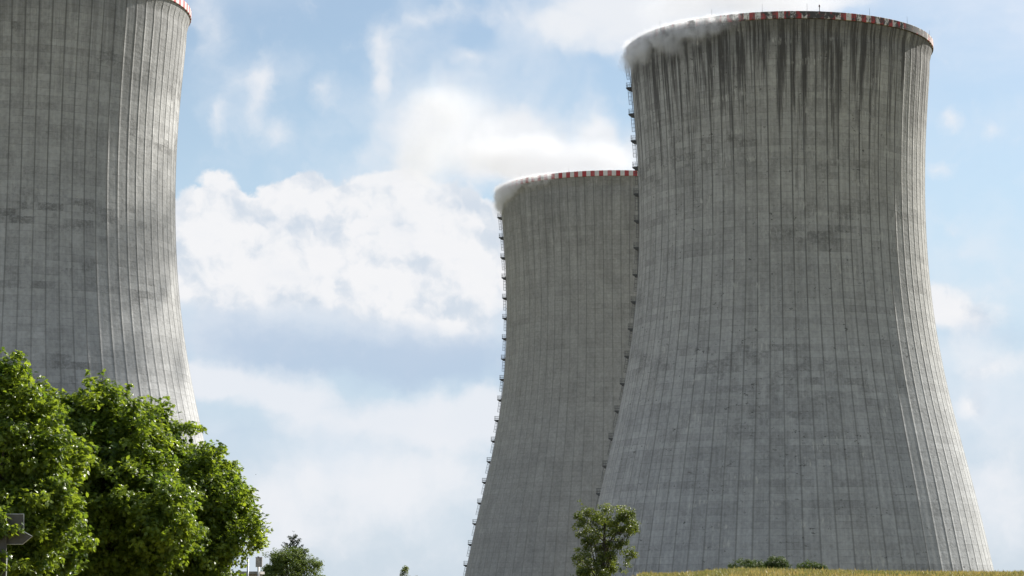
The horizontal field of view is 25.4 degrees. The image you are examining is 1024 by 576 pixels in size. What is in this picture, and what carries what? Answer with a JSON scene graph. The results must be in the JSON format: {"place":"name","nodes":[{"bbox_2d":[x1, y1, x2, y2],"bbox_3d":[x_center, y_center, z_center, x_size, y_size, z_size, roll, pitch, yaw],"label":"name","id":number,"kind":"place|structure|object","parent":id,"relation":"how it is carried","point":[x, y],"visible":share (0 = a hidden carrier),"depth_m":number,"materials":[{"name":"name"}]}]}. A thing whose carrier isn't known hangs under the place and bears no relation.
{"place":"outdoors","nodes":[
{"label":"outdoors","id":0,"kind":"place"},
{"bbox_2d":[0,0,227,572],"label":"cooling tower","id":1,"kind":"structure","parent":0,"point":[90,94],"depth_m":394.40,"materials":[{"name":"grey concrete"}]},
{"bbox_2d":[175,0,1023,575],"label":"sky","id":2,"kind":"structure","parent":0,"point":[342,165],"materials":[{"name":"blue"}]},
{"bbox_3d":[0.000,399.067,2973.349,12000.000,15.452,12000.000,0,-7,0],"label":"ground","id":3,"kind":"structure","parent":0,"visible":0},
{"bbox_2d":[0,514,31,575],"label":"direction sign","id":4,"kind":"object","parent":3,"relation":"on","point":[21,538],"visible":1,"depth_m":52.29,"materials":[{"name":"grey metal"}]},
{"bbox_2d":[0,346,99,575],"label":"maple tree","id":5,"kind":"object","parent":3,"relation":"on","point":[37,449],"visible":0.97,"depth_m":54.46,"materials":[{"name":"green plant"}]},
{"bbox_2d":[9,368,208,575],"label":"maple tree","id":6,"kind":"object","parent":3,"relation":"on","point":[129,484],"visible":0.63,"depth_m":60.30,"materials":[{"name":"green plant"}]},
{"bbox_2d":[141,396,237,574],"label":"maple tree","id":7,"kind":"object","parent":3,"relation":"on","point":[179,449],"visible":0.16,"depth_m":64.97,"materials":[{"name":"green plant"}]},
{"bbox_2d":[133,439,273,575],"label":"maple tree","id":8,"kind":"object","parent":3,"relation":"on","point":[214,466],"visible":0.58,"depth_m":62.93,"materials":[{"name":"green plant"}]},
{"bbox_2d":[247,557,248,575],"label":"steel pole","id":9,"kind":"object","parent":3,"relation":"on","point":[247,567],"visible":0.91,"depth_m":107.17,"materials":[{"name":"silver metal"}]},
{"bbox_2d":[240,571,264,575],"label":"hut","id":10,"kind":"object","parent":3,"relation":"on","point":[252,573],"visible":0.58,"depth_m":111.04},
{"bbox_2d":[255,556,262,575],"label":"pole with box","id":11,"kind":"object","parent":3,"relation":"on","point":[258,561],"visible":1,"depth_m":106.97,"materials":[{"name":"metal"}]},
{"bbox_2d":[261,545,325,575],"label":"round tree","id":12,"kind":"object","parent":3,"relation":"on","point":[279,560],"visible":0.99,"depth_m":118.56,"materials":[{"name":"green plant"}]},
{"bbox_2d":[280,531,316,575],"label":"conifer tree","id":13,"kind":"object","parent":3,"relation":"on","point":[292,541],"visible":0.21,"depth_m":127.13,"materials":[{"name":"green plant"}]},
{"bbox_2d":[399,565,408,575],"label":"shrub","id":14,"kind":"object","parent":3,"relation":"on","point":[405,572],"visible":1,"depth_m":103.15,"materials":[{"name":"green plant"}]},
{"bbox_2d":[463,170,638,575],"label":"cooling tower","id":15,"kind":"structure","parent":3,"relation":"on","point":[569,240],"depth_m":576.86,"materials":[{"name":"grey concrete"}]},
{"bbox_2d":[570,499,640,575],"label":"young tree","id":16,"kind":"object","parent":3,"relation":"on","point":[601,565],"visible":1,"depth_m":99.17,"materials":[{"name":"green plant"}]},
{"bbox_2d":[416,566,1023,575],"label":"field grass","id":17,"kind":"structure","parent":3,"relation":"on","point":[748,571],"depth_m":79.79,"materials":[{"name":"green plant"}]},
{"bbox_2d":[727,558,764,568],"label":"bush","id":18,"kind":"object","parent":3,"relation":"on","point":[750,564],"visible":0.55,"depth_m":116.92,"materials":[{"name":"green plant"}]},
{"bbox_2d":[762,555,791,568],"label":"bush","id":19,"kind":"object","parent":3,"relation":"on","point":[776,562],"visible":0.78,"depth_m":117.83,"materials":[{"name":"green plant"}]},
{"bbox_2d":[585,4,993,575],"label":"cooling tower","id":20,"kind":"structure","parent":3,"relation":"on","point":[785,394],"depth_m":423.05,"materials":[{"name":"concrete"}]},
{"bbox_2d":[795,559,827,569],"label":"bush","id":21,"kind":"object","parent":3,"relation":"on","point":[812,565],"visible":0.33,"depth_m":117.06,"materials":[{"name":"green plant"}]}
]}

